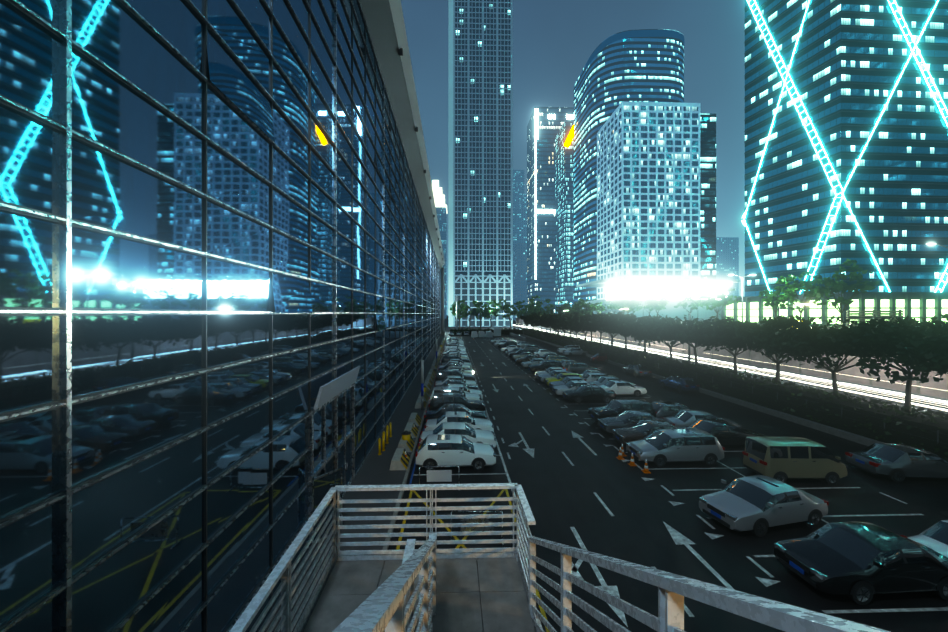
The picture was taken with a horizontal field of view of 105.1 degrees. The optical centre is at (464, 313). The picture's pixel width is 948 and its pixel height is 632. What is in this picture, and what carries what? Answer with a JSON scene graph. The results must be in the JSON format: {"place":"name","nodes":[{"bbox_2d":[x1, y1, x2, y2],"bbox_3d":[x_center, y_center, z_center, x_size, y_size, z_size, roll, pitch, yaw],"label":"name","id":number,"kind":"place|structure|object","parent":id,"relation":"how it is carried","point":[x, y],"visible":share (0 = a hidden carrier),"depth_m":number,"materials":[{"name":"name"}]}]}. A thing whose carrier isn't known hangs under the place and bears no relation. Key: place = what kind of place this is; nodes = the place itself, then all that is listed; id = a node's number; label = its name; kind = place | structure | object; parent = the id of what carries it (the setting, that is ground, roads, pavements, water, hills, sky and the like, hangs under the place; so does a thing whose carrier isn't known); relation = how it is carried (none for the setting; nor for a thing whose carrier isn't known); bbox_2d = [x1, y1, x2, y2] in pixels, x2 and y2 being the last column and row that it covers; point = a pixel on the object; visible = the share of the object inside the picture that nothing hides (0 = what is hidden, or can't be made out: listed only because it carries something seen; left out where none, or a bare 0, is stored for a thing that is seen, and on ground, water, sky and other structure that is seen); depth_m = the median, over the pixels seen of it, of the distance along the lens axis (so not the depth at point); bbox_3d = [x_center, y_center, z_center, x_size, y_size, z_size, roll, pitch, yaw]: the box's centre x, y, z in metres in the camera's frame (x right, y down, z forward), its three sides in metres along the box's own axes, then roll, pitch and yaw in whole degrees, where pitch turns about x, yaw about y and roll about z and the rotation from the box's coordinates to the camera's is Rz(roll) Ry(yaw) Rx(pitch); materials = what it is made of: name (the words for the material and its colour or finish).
{"place":"outdoors","nodes":[
{"label":"outdoors","id":0,"kind":"place"},
{"bbox_2d":[0,0,440,631],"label":"glass building","id":1,"kind":"structure","parent":0,"point":[110,272],"depth_m":6.77,"materials":[{"name":"blue glass"}]},
{"bbox_2d":[308,366,359,547],"bbox_3d":[-6.624,5.447,15.487,3.835,5.670,5.580,0,0,-2],"label":"hall entrance","id":2,"kind":"object","parent":1,"relation":"attached to","point":[331,434],"visible":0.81,"depth_m":14.50,"materials":[{"name":"grey glass"}]},
{"bbox_2d":[513,170,523,207],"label":"tower","id":3,"kind":"structure","parent":0,"point":[518,184],"depth_m":763.46,"materials":[{"name":"blue glass"}]},
{"bbox_2d":[513,243,526,320],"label":"tower","id":4,"kind":"structure","parent":0,"point":[520,272],"depth_m":422.09,"materials":[{"name":"blue glass"}]},
{"bbox_2d":[513,208,526,246],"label":"tower","id":5,"kind":"structure","parent":0,"point":[519,225],"depth_m":522.41,"materials":[{"name":"blue glass"}]},
{"bbox_2d":[555,120,573,313],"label":"skyscraper","id":6,"kind":"structure","parent":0,"point":[564,214],"depth_m":304.48,"materials":[{"name":"blue glass"}]},
{"bbox_2d":[401,0,744,315],"label":"sky","id":7,"kind":"structure","parent":0,"point":[554,40],"materials":[{"name":"blue"}]},
{"bbox_2d":[388,316,947,631],"bbox_3d":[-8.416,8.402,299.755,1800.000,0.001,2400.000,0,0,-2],"label":"ground","id":8,"kind":"structure","parent":0,"point":[559,489],"depth_m":16.33,"materials":[{"name":"black asphalt"}]},
{"bbox_2d":[0,0,444,631],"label":"hall frames","id":9,"kind":"structure","parent":8,"relation":"on","point":[386,30],"depth_m":8.22,"materials":[{"name":"grey metal"}]},
{"bbox_2d":[264,334,447,631],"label":"sidewalk","id":10,"kind":"structure","parent":8,"relation":"on","point":[374,469],"depth_m":18.02,"materials":[{"name":"grey concrete"}]},
{"bbox_2d":[378,422,391,454],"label":"bollards","id":11,"kind":"object","parent":10,"relation":"on","point":[388,431],"visible":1,"depth_m":22.54,"materials":[{"name":"yellow metal"}]},
{"bbox_2d":[389,338,444,469],"bbox_3d":[-4.870,8.028,66.359,0.904,0.497,94.400,0,0,-2],"label":"curb","id":12,"kind":"object","parent":10,"relation":"on","point":[399,460],"visible":0.77,"depth_m":25.03,"materials":[{"name":"grey concrete"}]},
{"bbox_2d":[401,344,441,441],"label":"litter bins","id":13,"kind":"object","parent":10,"relation":"on","point":[406,435],"visible":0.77,"depth_m":22.43,"materials":[{"name":"yellow"}]},
{"bbox_2d":[421,339,436,409],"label":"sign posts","id":14,"kind":"object","parent":10,"relation":"on","point":[422,384],"visible":0.98,"depth_m":31.19,"materials":[{"name":"grey"}]},
{"bbox_2d":[293,552,542,631],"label":"stair landing","id":15,"kind":"object","parent":8,"relation":"on","point":[481,591],"visible":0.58,"depth_m":4.84,"materials":[{"name":"grey concrete"}]},
{"bbox_2d":[229,483,890,631],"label":"stair railings","id":16,"kind":"object","parent":15,"relation":"on","point":[387,604],"visible":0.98,"depth_m":3.43,"materials":[{"name":"grey metal"}]},
{"bbox_2d":[419,466,458,483],"bbox_3d":[-1.196,7.861,17.446,1.936,1.053,0.600,0,0,-2],"label":"barrier","id":17,"kind":"object","parent":8,"relation":"on","point":[439,475],"visible":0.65,"depth_m":17.41,"materials":[{"name":"metal"}]},
{"bbox_2d":[432,180,446,318],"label":"skyscraper","id":18,"kind":"structure","parent":8,"relation":"on","point":[440,205],"depth_m":600.63,"materials":[{"name":"blue glass"}]},
{"bbox_2d":[429,387,480,400],"bbox_3d":[-0.797,7.517,32.671,4.660,1.760,2.150,0,0,0],"label":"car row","id":19,"kind":"object","parent":8,"relation":"on","point":[475,396],"visible":0.27,"depth_m":32.05,"materials":[{"name":"white metal"}]},
{"bbox_2d":[435,369,474,380],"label":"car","id":20,"kind":"object","parent":8,"relation":"on","point":[442,374],"visible":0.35,"depth_m":41.84,"materials":[{"name":"black metal"}]},
{"bbox_2d":[415,434,495,470],"bbox_3d":[-0.462,7.641,20.248,4.360,1.513,2.090,0,0,-2],"label":"car","id":21,"kind":"object","parent":8,"relation":"on","point":[446,450],"visible":0.96,"depth_m":19.41,"materials":[{"name":"white metal"}]},
{"bbox_2d":[424,403,486,422],"bbox_3d":[-0.648,7.652,27.636,4.710,1.490,2.110,0,0,-1],"label":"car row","id":22,"kind":"object","parent":8,"relation":"on","point":[439,411],"visible":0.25,"depth_m":27.02,"materials":[{"name":"black metal"}]},
{"bbox_2d":[441,355,470,362],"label":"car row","id":23,"kind":"object","parent":8,"relation":"on","point":[445,358],"visible":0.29,"depth_m":56.91,"materials":[{"name":"black metal"}]},
{"bbox_2d":[435,375,477,385],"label":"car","id":24,"kind":"object","parent":8,"relation":"on","point":[453,377],"visible":0.35,"depth_m":39.51,"materials":[{"name":"silver metal"}]},
{"bbox_2d":[434,380,478,389],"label":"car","id":25,"kind":"object","parent":8,"relation":"on","point":[447,382],"visible":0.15,"depth_m":37.12,"materials":[{"name":"black metal"}]},
{"bbox_2d":[419,422,495,447],"bbox_3d":[-0.407,7.652,22.675,4.710,1.490,2.110,0,0,-3],"label":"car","id":26,"kind":"object","parent":8,"relation":"on","point":[464,429],"visible":0.42,"depth_m":22.12,"materials":[{"name":"white metal"}]},
{"bbox_2d":[429,393,485,410],"bbox_3d":[-0.582,7.517,30.150,4.660,1.760,2.150,0,0,-3],"label":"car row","id":27,"kind":"object","parent":8,"relation":"on","point":[437,400],"visible":0.46,"depth_m":29.34,"materials":[{"name":"black metal"}]},
{"bbox_2d":[424,411,493,431],"bbox_3d":[-0.349,7.651,25.226,4.710,1.493,2.110,0,0,-2],"label":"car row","id":28,"kind":"object","parent":8,"relation":"on","point":[466,418],"visible":0.52,"depth_m":24.57,"materials":[{"name":"white metal"}]},
{"bbox_2d":[450,300,468,327],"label":"tree","id":29,"kind":"object","parent":8,"relation":"on","point":[461,309],"visible":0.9,"depth_m":180.53,"materials":[{"name":"green plant"}]},
{"bbox_2d":[446,384,482,398],"bbox_3d":[-0.566,7.652,35.260,4.710,1.490,2.110,0,0,-3],"label":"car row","id":30,"kind":"object","parent":8,"relation":"on","point":[468,390],"visible":0.17,"depth_m":34.76,"materials":[{"name":"silver metal"}]},
{"bbox_2d":[458,301,478,328],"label":"tree","id":31,"kind":"object","parent":8,"relation":"on","point":[471,312],"visible":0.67,"depth_m":186.92,"materials":[{"name":"green plant"}]},
{"bbox_2d":[451,511,503,544],"bbox_3d":[0.469,7.861,13.492,1.936,1.053,0.600,0,0,1],"label":"barrier","id":32,"kind":"object","parent":8,"relation":"on","point":[480,520],"visible":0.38,"depth_m":13.46,"materials":[{"name":"metal"}]},
{"bbox_2d":[448,0,512,326],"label":"tower","id":33,"kind":"structure","parent":8,"relation":"on","point":[480,150],"depth_m":236.11,"materials":[{"name":"blue glass"}]},
{"bbox_2d":[473,301,489,328],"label":"tree","id":34,"kind":"object","parent":8,"relation":"on","point":[485,313],"visible":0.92,"depth_m":186.13,"materials":[{"name":"green plant"}]},
{"bbox_2d":[440,327,525,340],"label":"street","id":35,"kind":"structure","parent":8,"relation":"on","point":[494,331],"depth_m":128.77,"materials":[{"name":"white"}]},
{"bbox_2d":[484,300,499,326],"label":"tree","id":36,"kind":"object","parent":8,"relation":"on","point":[495,311],"visible":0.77,"depth_m":192.02,"materials":[{"name":"green plant"}]},
{"bbox_2d":[450,328,534,334],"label":"hedge end","id":37,"kind":"object","parent":8,"relation":"on","point":[506,331],"visible":0.56,"depth_m":143.08,"materials":[{"name":"black"}]},
{"bbox_2d":[499,299,524,328],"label":"tree","id":38,"kind":"object","parent":8,"relation":"on","point":[506,308],"visible":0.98,"depth_m":166.60,"materials":[{"name":"green plant"}]},
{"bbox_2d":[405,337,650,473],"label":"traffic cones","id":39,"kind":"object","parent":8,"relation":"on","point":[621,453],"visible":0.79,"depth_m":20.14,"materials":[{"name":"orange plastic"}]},
{"bbox_2d":[518,304,538,328],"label":"tree","id":40,"kind":"object","parent":8,"relation":"on","point":[523,312],"visible":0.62,"depth_m":173.00,"materials":[{"name":"green plant"}]},
{"bbox_2d":[515,355,544,362],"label":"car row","id":41,"kind":"object","parent":8,"relation":"on","point":[525,358],"visible":0.52,"depth_m":59.94,"materials":[{"name":"black metal"}]},
{"bbox_2d":[521,358,543,366],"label":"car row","id":42,"kind":"object","parent":8,"relation":"on","point":[533,361],"visible":0.5,"depth_m":55.30,"materials":[{"name":"black metal"}]},
{"bbox_2d":[528,360,562,371],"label":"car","id":43,"kind":"object","parent":8,"relation":"on","point":[542,365],"visible":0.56,"depth_m":50.56,"materials":[{"name":"black metal"}]},
{"bbox_2d":[536,299,557,314],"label":"tree","id":44,"kind":"object","parent":8,"relation":"on","point":[548,309],"visible":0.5,"depth_m":179.37,"materials":[{"name":"green plant"}]},
{"bbox_2d":[527,107,573,313],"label":"skyscraper","id":45,"kind":"structure","parent":8,"relation":"on","point":[545,124],"depth_m":332.29,"materials":[{"name":"glass"}]},
{"bbox_2d":[537,370,568,381],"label":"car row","id":46,"kind":"object","parent":8,"relation":"on","point":[541,377],"visible":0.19,"depth_m":43.72,"materials":[{"name":"black"}]},
{"bbox_2d":[535,367,571,376],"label":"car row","id":47,"kind":"object","parent":8,"relation":"on","point":[549,369],"visible":0.19,"depth_m":46.22,"materials":[{"name":"silver metal"}]},
{"bbox_2d":[545,355,576,361],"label":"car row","id":48,"kind":"object","parent":8,"relation":"on","point":[555,357],"visible":0.33,"depth_m":57.80,"materials":[{"name":"black"}]},
{"bbox_2d":[544,373,584,385],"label":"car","id":49,"kind":"object","parent":8,"relation":"on","point":[557,377],"visible":0.31,"depth_m":41.40,"materials":[{"name":"black"}]},
{"bbox_2d":[552,380,589,394],"bbox_3d":[11.542,7.651,37.300,4.710,1.493,2.110,0,0,-3],"label":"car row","id":50,"kind":"object","parent":8,"relation":"on","point":[568,385],"visible":0.35,"depth_m":36.64,"materials":[{"name":"black"}]},
{"bbox_2d":[549,376,593,388],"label":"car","id":51,"kind":"object","parent":8,"relation":"on","point":[560,382],"visible":0.27,"depth_m":39.28,"materials":[{"name":"black"}]},
{"bbox_2d":[563,348,587,355],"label":"car","id":52,"kind":"object","parent":8,"relation":"on","point":[575,351],"visible":1,"depth_m":71.67,"materials":[{"name":"black metal"}]},
{"bbox_2d":[563,362,600,373],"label":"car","id":53,"kind":"object","parent":8,"relation":"on","point":[577,367],"visible":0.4,"depth_m":48.31,"materials":[{"name":"black metal"}]},
{"bbox_2d":[562,385,615,402],"bbox_3d":[11.983,7.652,34.962,4.710,1.490,2.110,0,0,-1],"label":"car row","id":54,"kind":"object","parent":8,"relation":"on","point":[580,393],"visible":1,"depth_m":34.10,"materials":[{"name":"black metal"}]},
{"bbox_2d":[582,372,607,380],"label":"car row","id":55,"kind":"object","parent":8,"relation":"on","point":[593,376],"visible":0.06,"depth_m":41.39,"materials":[{"name":"silver metal"}]},
{"bbox_2d":[589,353,607,362],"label":"car","id":56,"kind":"object","parent":8,"relation":"on","point":[598,357],"visible":1,"depth_m":61.84,"materials":[{"name":"black metal"}]},
{"bbox_2d":[591,376,635,384],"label":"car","id":57,"kind":"object","parent":8,"relation":"on","point":[601,380],"visible":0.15,"depth_m":39.20,"materials":[{"name":"silver metal"}]},
{"bbox_2d":[588,399,656,421],"bbox_3d":[12.103,7.517,27.912,4.660,1.760,2.150,0,0,-4],"label":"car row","id":58,"kind":"object","parent":8,"relation":"on","point":[611,408],"visible":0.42,"depth_m":27.23,"materials":[{"name":"black metal"}]},
{"bbox_2d":[598,380,646,396],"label":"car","id":59,"kind":"object","parent":8,"relation":"on","point":[620,387],"visible":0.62,"depth_m":36.60,"materials":[{"name":"white metal"}]},
{"bbox_2d":[574,29,683,303],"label":"curved tower","id":60,"kind":"structure","parent":8,"relation":"on","point":[643,65],"depth_m":237.33,"materials":[{"name":"blue glass"}]},
{"bbox_2d":[598,410,674,433],"bbox_3d":[12.008,7.652,25.558,4.710,1.490,2.110,0,0,0],"label":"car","id":61,"kind":"object","parent":8,"relation":"on","point":[624,418],"visible":0.42,"depth_m":25.00,"materials":[{"name":"black metal"}]},
{"bbox_2d":[622,364,651,376],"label":"car","id":62,"kind":"object","parent":8,"relation":"on","point":[636,370],"visible":1,"depth_m":48.34,"materials":[{"name":"black metal"}]},
{"bbox_2d":[612,419,682,445],"bbox_3d":[12.109,7.651,23.210,4.710,1.493,2.110,0,0,-1],"label":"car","id":63,"kind":"object","parent":8,"relation":"on","point":[634,432],"visible":0.4,"depth_m":22.78,"materials":[{"name":"black metal"}]},
{"bbox_2d":[597,102,699,299],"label":"skyscraper","id":64,"kind":"structure","parent":8,"relation":"on","point":[648,190],"depth_m":174.68,"materials":[{"name":"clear glass"}]},
{"bbox_2d":[576,279,739,319],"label":"illuminated building","id":65,"kind":"structure","parent":8,"relation":"on","point":[672,289],"depth_m":170.44,"materials":[{"name":"grey"}]},
{"bbox_2d":[396,336,947,631],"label":"road markings","id":66,"kind":"object","parent":8,"relation":"on","point":[678,538],"visible":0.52,"depth_m":13.81,"materials":[{"name":"white paint"}]},
{"bbox_2d":[651,401,697,417],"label":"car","id":67,"kind":"object","parent":8,"relation":"on","point":[665,408],"visible":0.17,"depth_m":27.29,"materials":[{"name":"black metal"}]},
{"bbox_2d":[626,427,724,466],"bbox_3d":[12.031,7.577,20.857,4.860,1.640,2.110,0,0,-3],"label":"car","id":68,"kind":"object","parent":8,"relation":"on","point":[660,448],"visible":1,"depth_m":20.07,"materials":[{"name":"grey metal"}]},
{"bbox_2d":[658,376,698,392],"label":"car","id":69,"kind":"object","parent":8,"relation":"on","point":[680,384],"visible":1,"depth_m":38.65,"materials":[{"name":"black"}]},
{"bbox_2d":[661,410,740,426],"bbox_3d":[16.656,7.652,25.694,4.710,1.490,2.110,0,0,-1],"label":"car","id":70,"kind":"object","parent":8,"relation":"on","point":[683,418],"visible":0.29,"depth_m":25.16,"materials":[{"name":"black metal"}]},
{"bbox_2d":[700,113,715,279],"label":"skyscraper","id":71,"kind":"structure","parent":8,"relation":"on","point":[707,196],"depth_m":179.45,"materials":[{"name":"glass"}]},
{"bbox_2d":[683,419,764,445],"bbox_3d":[16.465,7.651,23.337,4.710,1.493,2.110,0,0,-3],"label":"car","id":72,"kind":"object","parent":8,"relation":"on","point":[724,433],"visible":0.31,"depth_m":22.53,"materials":[{"name":"black metal"}]},
{"bbox_2d":[504,317,947,410],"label":"road","id":73,"kind":"structure","parent":8,"relation":"on","point":[884,384],"depth_m":46.34,"materials":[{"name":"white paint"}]},
{"bbox_2d":[588,302,605,312],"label":"plaza tree","id":74,"kind":"object","parent":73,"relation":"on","point":[597,308],"visible":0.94,"depth_m":134.09,"materials":[{"name":"green plant"}]},
{"bbox_2d":[614,293,641,312],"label":"plaza tree","id":75,"kind":"object","parent":73,"relation":"on","point":[623,301],"visible":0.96,"depth_m":106.54,"materials":[{"name":"green plant"}]},
{"bbox_2d":[645,293,668,313],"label":"plaza tree","id":76,"kind":"object","parent":73,"relation":"on","point":[661,304],"visible":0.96,"depth_m":88.68,"materials":[{"name":"green plant"}]},
{"bbox_2d":[674,289,704,320],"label":"plaza tree","id":77,"kind":"object","parent":73,"relation":"on","point":[693,304],"visible":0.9,"depth_m":99.72,"materials":[{"name":"green plant"}]},
{"bbox_2d":[698,284,740,317],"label":"plaza tree","id":78,"kind":"object","parent":73,"relation":"on","point":[715,302],"visible":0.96,"depth_m":79.14,"materials":[{"name":"green plant"}]},
{"bbox_2d":[513,324,947,411],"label":"traffic trails","id":79,"kind":"object","parent":73,"relation":"on","point":[795,375],"visible":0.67,"depth_m":41.20,"materials":[{"name":"white"}]},
{"bbox_2d":[759,277,798,318],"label":"plaza tree","id":80,"kind":"object","parent":73,"relation":"on","point":[774,303],"visible":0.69,"depth_m":71.41,"materials":[{"name":"green plant"}]},
{"bbox_2d":[688,310,902,363],"bbox_3d":[53.292,3.852,55.703,41.434,8.900,15.707,0,0,-32],"label":"signal pole and signs","id":81,"kind":"object","parent":73,"relation":"on","point":[873,314],"visible":0.54,"depth_m":53.62,"materials":[{"name":"green"}]},
{"bbox_2d":[776,271,825,320],"bbox_3d":[55.799,-1.946,60.283,7.172,9.903,5.882,0,0,-19],"label":"plaza tree","id":82,"kind":"object","parent":73,"relation":"on","point":[793,289],"visible":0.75,"depth_m":60.07,"materials":[{"name":"green plant"}]},
{"bbox_2d":[802,258,879,325],"bbox_3d":[54.050,-2.430,52.185,5.847,10.885,7.352,0,0,-28],"label":"plaza tree","id":83,"kind":"object","parent":73,"relation":"on","point":[842,287],"visible":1,"depth_m":51.71,"materials":[{"name":"green plant"}]},
{"bbox_2d":[520,331,945,445],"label":"hedge","id":84,"kind":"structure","parent":8,"relation":"on","point":[863,440],"depth_m":29.02,"materials":[{"name":"black"}]},
{"bbox_2d":[551,319,590,338],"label":"tree","id":85,"kind":"object","parent":84,"relation":"on","point":[557,325],"visible":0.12,"depth_m":94.21,"materials":[{"name":"green plant"}]},
{"bbox_2d":[558,311,590,340],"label":"tree","id":86,"kind":"object","parent":84,"relation":"on","point":[571,320],"visible":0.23,"depth_m":87.81,"materials":[{"name":"green plant"}]},
{"bbox_2d":[575,312,609,343],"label":"tree","id":87,"kind":"object","parent":84,"relation":"on","point":[584,322],"visible":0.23,"depth_m":79.37,"materials":[{"name":"green plant"}]},
{"bbox_2d":[589,312,625,345],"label":"tree","id":88,"kind":"object","parent":84,"relation":"on","point":[600,327],"visible":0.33,"depth_m":73.81,"materials":[{"name":"green plant"}]},
{"bbox_2d":[596,311,658,347],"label":"tree","id":89,"kind":"object","parent":84,"relation":"on","point":[614,319],"visible":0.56,"depth_m":65.20,"materials":[{"name":"green plant"}]},
{"bbox_2d":[614,319,676,354],"bbox_3d":[30.564,4.420,60.585,10.570,7.380,11.353,0,0,-28],"label":"tree","id":90,"kind":"object","parent":84,"relation":"on","point":[628,330],"visible":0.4,"depth_m":60.23,"materials":[{"name":"green plant"}]},
{"bbox_2d":[633,320,704,358],"bbox_3d":[30.986,4.377,53.943,10.674,7.466,12.782,0,0,25],"label":"tree","id":91,"kind":"object","parent":84,"relation":"on","point":[645,338],"visible":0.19,"depth_m":52.19,"materials":[{"name":"green plant"}]},
{"bbox_2d":[635,314,742,363],"bbox_3d":[30.129,4.066,47.598,15.168,8.116,12.656,0,0,10],"label":"tree","id":92,"kind":"object","parent":84,"relation":"on","point":[670,328],"visible":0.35,"depth_m":46.52,"materials":[{"name":"green plant"}]},
{"bbox_2d":[672,321,775,373],"bbox_3d":[30.486,4.420,41.139,13.061,7.403,10.095,0,0,-35],"label":"tree","id":93,"kind":"object","parent":84,"relation":"on","point":[707,336],"visible":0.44,"depth_m":40.48,"materials":[{"name":"green plant"}]},
{"bbox_2d":[708,315,838,382],"bbox_3d":[30.398,4.085,35.130,11.996,8.075,11.359,0,0,31],"label":"tree","id":94,"kind":"object","parent":84,"relation":"on","point":[783,323],"visible":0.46,"depth_m":34.44,"materials":[{"name":"green plant"}]},
{"bbox_2d":[735,315,934,394],"bbox_3d":[30.821,4.065,30.901,12.676,8.115,13.745,0,0,22],"label":"tree","id":95,"kind":"object","parent":84,"relation":"on","point":[794,349],"visible":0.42,"depth_m":30.39,"materials":[{"name":"green plant"}]},
{"bbox_2d":[792,314,947,411],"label":"tree","id":96,"kind":"object","parent":84,"relation":"on","point":[887,328],"visible":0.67,"depth_m":25.30,"materials":[{"name":"green plant"}]},
{"bbox_2d":[846,323,947,383],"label":"tree","id":97,"kind":"object","parent":84,"relation":"on","point":[918,357],"visible":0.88,"depth_m":21.21,"materials":[{"name":"green plant"}]},
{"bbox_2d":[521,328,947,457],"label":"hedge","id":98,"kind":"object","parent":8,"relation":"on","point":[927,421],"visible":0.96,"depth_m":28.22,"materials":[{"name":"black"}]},
{"bbox_2d":[557,243,947,380],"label":"street lamps","id":99,"kind":"object","parent":8,"relation":"on","point":[742,299],"depth_m":63.24,"materials":[{"name":"grey metal"}]},
{"bbox_2d":[699,475,828,536],"bbox_3d":[12.185,7.651,14.834,4.710,1.493,2.110,0,0,-13],"label":"silver car","id":100,"kind":"object","parent":8,"relation":"on","point":[758,505],"visible":1,"depth_m":14.19,"materials":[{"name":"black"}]},
{"bbox_2d":[742,436,847,484],"bbox_3d":[16.892,7.442,18.648,4.110,1.911,1.930,0,0,1],"label":"van","id":101,"kind":"object","parent":8,"relation":"on","point":[782,458],"visible":0.98,"depth_m":17.89,"materials":[{"name":"beige metal"}]},
{"bbox_2d":[722,0,947,323],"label":"skyscraper","id":102,"kind":"structure","parent":8,"relation":"on","point":[846,129],"depth_m":109.79,"materials":[{"name":"blue glass"}]},
{"bbox_2d":[774,521,947,604],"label":"black car","id":103,"kind":"object","parent":8,"relation":"on","point":[860,562],"visible":1,"depth_m":10.75,"materials":[{"name":"black metal"}]},
{"bbox_2d":[845,443,947,482],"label":"car","id":104,"kind":"object","parent":8,"relation":"on","point":[896,462],"visible":1,"depth_m":18.17,"materials":[{"name":"black metal"}]},
{"bbox_2d":[908,520,947,556],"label":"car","id":105,"kind":"object","parent":8,"relation":"on","point":[934,537],"visible":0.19,"depth_m":11.98,"materials":[{"name":"silver metal"}]},
{"bbox_2d":[716,237,738,296],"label":"tower","id":106,"kind":"structure","parent":0,"point":[727,255],"depth_m":613.12,"materials":[{"name":"blue glass"}]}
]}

